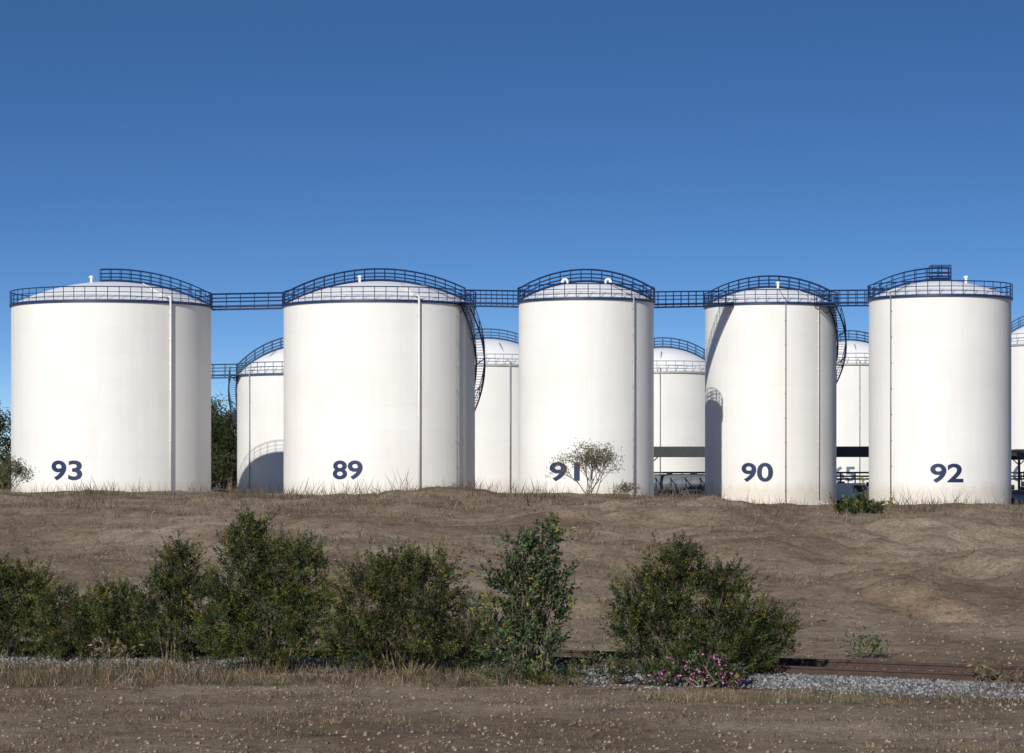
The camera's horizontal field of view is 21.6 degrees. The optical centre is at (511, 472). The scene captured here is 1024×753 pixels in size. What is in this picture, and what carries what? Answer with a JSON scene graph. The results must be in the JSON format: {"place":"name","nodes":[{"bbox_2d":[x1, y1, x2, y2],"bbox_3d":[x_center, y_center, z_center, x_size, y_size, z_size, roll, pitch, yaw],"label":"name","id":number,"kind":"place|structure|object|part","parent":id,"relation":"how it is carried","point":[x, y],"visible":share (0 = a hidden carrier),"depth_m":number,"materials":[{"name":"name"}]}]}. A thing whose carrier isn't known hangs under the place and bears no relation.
{"place":"outdoors","nodes":[
{"label":"outdoors","id":0,"kind":"place"},
{"bbox_2d":[0,479,1023,752],"bbox_3d":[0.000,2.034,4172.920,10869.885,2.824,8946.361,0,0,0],"label":"ground","id":1,"kind":"structure","parent":0,"point":[922,581],"depth_m":58.80,"materials":[{"name":"brown soil"}]},
{"bbox_2d":[0,401,10,488],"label":"eucalyptus tree","id":2,"kind":"object","parent":1,"relation":"on","point":[3,427],"visible":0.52,"depth_m":418.30,"materials":[{"name":"green plant"}]},
{"bbox_2d":[0,454,38,494],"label":"spindly shrub","id":3,"kind":"object","parent":1,"relation":"on","point":[12,469],"visible":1,"depth_m":125.83,"materials":[{"name":"green plant"}]},
{"bbox_2d":[0,535,71,662],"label":"tamarisk bush","id":4,"kind":"object","parent":1,"relation":"on","point":[8,584],"visible":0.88,"depth_m":47.87,"materials":[{"name":"green plant"}]},
{"bbox_2d":[16,553,193,662],"bbox_3d":[-7.198,2.517,47.698,3.203,2.215,2.231,0,0,0],"label":"tamarisk bush","id":5,"kind":"object","parent":1,"relation":"on","point":[103,623],"visible":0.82,"depth_m":47.31,"materials":[{"name":"green plant"}]},
{"bbox_2d":[9,268,211,492],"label":"storage tank","id":6,"kind":"object","parent":1,"relation":"on","point":[111,378],"visible":0.88,"depth_m":250.89,"materials":[{"name":"white metal"}]},
{"bbox_2d":[87,629,142,667],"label":"dry weed plant","id":7,"kind":"object","parent":1,"relation":"on","point":[109,650],"visible":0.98,"depth_m":46.02,"materials":[{"name":"brown plant"}]},
{"bbox_2d":[0,462,236,489],"bbox_3d":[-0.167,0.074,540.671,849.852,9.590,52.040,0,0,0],"label":"distant tree line","id":8,"kind":"object","parent":1,"relation":"on","point":[212,486],"visible":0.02,"depth_m":529.19,"materials":[{"name":"green plant"}]},
{"bbox_2d":[124,527,230,663],"bbox_3d":[-5.805,2.171,47.041,2.012,2.477,1.434,0,0,0],"label":"tamarisk bush","id":9,"kind":"object","parent":1,"relation":"on","point":[177,585],"visible":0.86,"depth_m":46.86,"materials":[{"name":"green plant"}]},
{"bbox_2d":[212,489,230,492],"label":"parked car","id":10,"kind":"object","parent":1,"relation":"on","point":[219,490],"visible":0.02,"depth_m":295.12,"materials":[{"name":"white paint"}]},
{"bbox_2d":[211,405,236,490],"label":"eucalyptus tree","id":11,"kind":"object","parent":1,"relation":"on","point":[224,452],"visible":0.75,"depth_m":422.66,"materials":[{"name":"green plant"}]},
{"bbox_2d":[211,391,236,485],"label":"eucalyptus tree","id":12,"kind":"object","parent":1,"relation":"on","point":[214,405],"visible":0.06,"depth_m":429.51,"materials":[{"name":"green plant"}]},
{"bbox_2d":[228,337,283,493],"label":"storage tank","id":13,"kind":"object","parent":1,"relation":"on","point":[259,393],"visible":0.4,"depth_m":296.08,"materials":[{"name":"white metal"}]},
{"bbox_2d":[211,364,237,378],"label":"elevated walkway","id":14,"kind":"structure","parent":13,"relation":"attached to","point":[224,374],"depth_m":299.39,"materials":[{"name":"blue paint"}]},
{"bbox_2d":[182,499,352,672],"bbox_3d":[-4.163,1.907,45.556,2.602,3.000,2.702,0,0,-35],"label":"tamarisk bush","id":15,"kind":"object","parent":1,"relation":"on","point":[236,610],"visible":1,"depth_m":45.33,"materials":[{"name":"green plant"}]},
{"bbox_2d":[282,268,485,494],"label":"storage tank","id":16,"kind":"object","parent":1,"relation":"on","point":[380,376],"visible":0.93,"depth_m":253.71,"materials":[{"name":"white metal"}]},
{"bbox_2d":[212,292,282,310],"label":"elevated walkway","id":17,"kind":"structure","parent":16,"relation":"attached to","point":[267,306],"depth_m":260.06,"materials":[{"name":"blue paint"}]},
{"bbox_2d":[459,289,529,307],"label":"elevated walkway","id":18,"kind":"structure","parent":16,"relation":"attached to","point":[502,303],"depth_m":254.80,"materials":[{"name":"blue paint"}]},
{"bbox_2d":[311,534,504,674],"bbox_3d":[-1.714,2.231,45.128,3.164,2.420,2.504,0,0,-18],"label":"tamarisk bush","id":19,"kind":"object","parent":1,"relation":"on","point":[368,633],"visible":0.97,"depth_m":44.84,"materials":[{"name":"green plant"}]},
{"bbox_2d":[475,328,518,492],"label":"storage tank","id":20,"kind":"object","parent":1,"relation":"on","point":[497,434],"visible":0.21,"depth_m":321.65,"materials":[{"name":"white metal"}]},
{"bbox_2d":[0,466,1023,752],"bbox_3d":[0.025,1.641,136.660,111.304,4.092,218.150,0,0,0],"label":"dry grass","id":21,"kind":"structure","parent":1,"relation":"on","point":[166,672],"depth_m":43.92,"materials":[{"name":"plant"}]},
{"bbox_2d":[0,486,1023,752],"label":"scattered stones","id":22,"kind":"object","parent":1,"relation":"on","point":[428,732],"visible":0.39,"depth_m":38.65,"materials":[{"name":"grey stone"}]},
{"bbox_2d":[0,650,1023,706],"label":"ballast gravel","id":23,"kind":"structure","parent":1,"relation":"on","point":[801,678],"depth_m":42.75,"materials":[{"name":"grey gravel"}]},
{"bbox_2d":[0,641,1023,699],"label":"railway track","id":24,"kind":"structure","parent":1,"relation":"on","point":[920,671],"depth_m":44.48,"materials":[{"name":"metal"}]},
{"bbox_2d":[463,492,589,681],"bbox_3d":[0.180,1.903,44.150,1.981,3.185,1.771,0,0,40],"label":"wild tobacco shrub","id":25,"kind":"object","parent":1,"relation":"on","point":[519,611],"visible":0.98,"depth_m":43.89,"materials":[{"name":"green plant"}]},
{"bbox_2d":[463,641,668,686],"bbox_3d":[0.839,3.089,42.815,3.361,0.791,1.445,0,0,0],"label":"leafy weed shrub","id":26,"kind":"object","parent":1,"relation":"on","point":[632,670],"visible":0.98,"depth_m":42.73,"materials":[{"name":"green plant"}]},
{"bbox_2d":[545,438,624,495],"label":"spindly shrub","id":27,"kind":"object","parent":1,"relation":"on","point":[599,461],"visible":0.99,"depth_m":123.93,"materials":[{"name":"green plant"}]},
{"bbox_2d":[517,269,654,495],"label":"storage tank","id":28,"kind":"object","parent":1,"relation":"on","point":[586,362],"visible":0.84,"depth_m":244.61,"materials":[{"name":"white metal"}]},
{"bbox_2d":[610,479,641,499],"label":"spindly shrub","id":29,"kind":"object","parent":1,"relation":"on","point":[625,486],"visible":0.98,"depth_m":121.98,"materials":[{"name":"green plant"}]},
{"bbox_2d":[654,337,704,473],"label":"storage tank","id":30,"kind":"object","parent":1,"relation":"on","point":[679,397],"visible":0.42,"depth_m":314.95,"materials":[{"name":"white metal"}]},
{"bbox_2d":[654,473,704,491],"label":"tank truck","id":31,"kind":"object","parent":1,"relation":"on","point":[678,480],"visible":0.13,"depth_m":289.07,"materials":[{"name":"silver paint"}]},
{"bbox_2d":[654,446,704,487],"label":"loading canopy","id":32,"kind":"object","parent":1,"relation":"on","point":[681,451],"visible":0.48,"depth_m":285.90,"materials":[{"name":"metal"}]},
{"bbox_2d":[642,642,749,689],"bbox_3d":[2.917,3.057,42.383,1.738,0.793,1.075,0,0,0],"label":"oleander bush","id":33,"kind":"object","parent":1,"relation":"on","point":[672,672],"visible":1,"depth_m":42.32,"materials":[{"name":"green plant"}]},
{"bbox_2d":[593,529,824,678],"bbox_3d":[3.258,2.220,43.853,3.708,2.631,2.562,0,0,16],"label":"tamarisk bush","id":34,"kind":"object","parent":1,"relation":"on","point":[753,643],"visible":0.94,"depth_m":43.66,"materials":[{"name":"green plant"}]},
{"bbox_2d":[703,275,846,504],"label":"storage tank","id":35,"kind":"object","parent":1,"relation":"on","point":[771,363],"visible":0.91,"depth_m":265.07,"materials":[{"name":"white metal"}]},
{"bbox_2d":[642,290,733,307],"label":"elevated walkway","id":36,"kind":"structure","parent":35,"relation":"attached to","point":[688,299],"depth_m":261.13,"materials":[{"name":"blue paint"}]},
{"bbox_2d":[814,289,888,306],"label":"elevated walkway","id":37,"kind":"structure","parent":35,"relation":"attached to","point":[847,298],"depth_m":262.52,"materials":[{"name":"blue paint"}]},
{"bbox_2d":[837,330,868,483],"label":"storage tank","id":38,"kind":"object","parent":1,"relation":"on","point":[853,405],"visible":0.2,"depth_m":320.59,"materials":[{"name":"white metal"}]},
{"bbox_2d":[837,446,868,501],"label":"loading canopy","id":39,"kind":"object","parent":1,"relation":"on","point":[852,451],"visible":0.33,"depth_m":285.90,"materials":[{"name":"metal"}]},
{"bbox_2d":[829,475,894,514],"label":"green shrub","id":40,"kind":"object","parent":1,"relation":"on","point":[851,505],"visible":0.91,"depth_m":111.79,"materials":[{"name":"green plant"}]},
{"bbox_2d":[839,625,888,657],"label":"dry weed plant","id":41,"kind":"object","parent":1,"relation":"on","point":[873,647],"visible":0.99,"depth_m":48.94,"materials":[{"name":"green plant"}]},
{"bbox_2d":[867,265,1012,504],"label":"storage tank","id":42,"kind":"object","parent":1,"relation":"on","point":[940,386],"visible":0.96,"depth_m":247.09,"materials":[{"name":"white metal"}]},
{"bbox_2d":[965,652,1023,683],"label":"dry weed plant","id":43,"kind":"object","parent":1,"relation":"on","point":[984,670],"visible":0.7,"depth_m":41.96,"materials":[{"name":"brown plant"}]},
{"bbox_2d":[975,657,1023,690],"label":"dry weed plant","id":44,"kind":"object","parent":1,"relation":"on","point":[1017,681],"visible":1,"depth_m":41.02,"materials":[{"name":"brown plant"}]},
{"bbox_2d":[1011,316,1023,489],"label":"storage tank","id":45,"kind":"object","parent":1,"relation":"on","point":[1017,388],"visible":0.31,"depth_m":318.69,"materials":[{"name":"white metal"}]},
{"bbox_2d":[1011,449,1023,502],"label":"loading canopy","id":46,"kind":"object","parent":1,"relation":"on","point":[1017,454],"visible":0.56,"depth_m":287.36,"materials":[{"name":"metal"}]},
{"bbox_2d":[0,0,1023,463],"label":"sky","id":47,"kind":"structure","parent":0,"point":[213,146],"materials":[{"name":"blue"}]},
{"bbox_2d":[654,490,687,497],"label":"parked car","id":48,"kind":"object","parent":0,"point":[664,492],"visible":0.12,"depth_m":281.11,"materials":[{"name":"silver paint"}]},
{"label":"windows","id":49,"kind":"part","parent":48,"relation":"part of","materials":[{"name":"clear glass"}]},
{"bbox_2d":[680,490,704,496],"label":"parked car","id":50,"kind":"object","parent":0,"point":[697,492],"visible":0.09,"depth_m":282.18,"materials":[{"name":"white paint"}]},
{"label":"windows","id":51,"kind":"part","parent":50,"relation":"part of","materials":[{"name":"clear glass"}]},
{"bbox_2d":[837,483,868,503],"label":"wall","id":52,"kind":"structure","parent":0,"point":[846,489],"depth_m":282.14,"materials":[{"name":"blue paint"}]},
{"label":"windows","id":53,"kind":"part","parent":52,"relation":"part of","materials":[{"name":"black glass"}]},
{"bbox_2d":[1011,490,1023,503],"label":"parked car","id":54,"kind":"object","parent":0,"point":[1018,495],"visible":0.28,"depth_m":282.03,"materials":[{"name":"blue paint"}]},
{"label":"windows","id":55,"kind":"part","parent":54,"relation":"part of","materials":[{"name":"black glass"}]}
]}

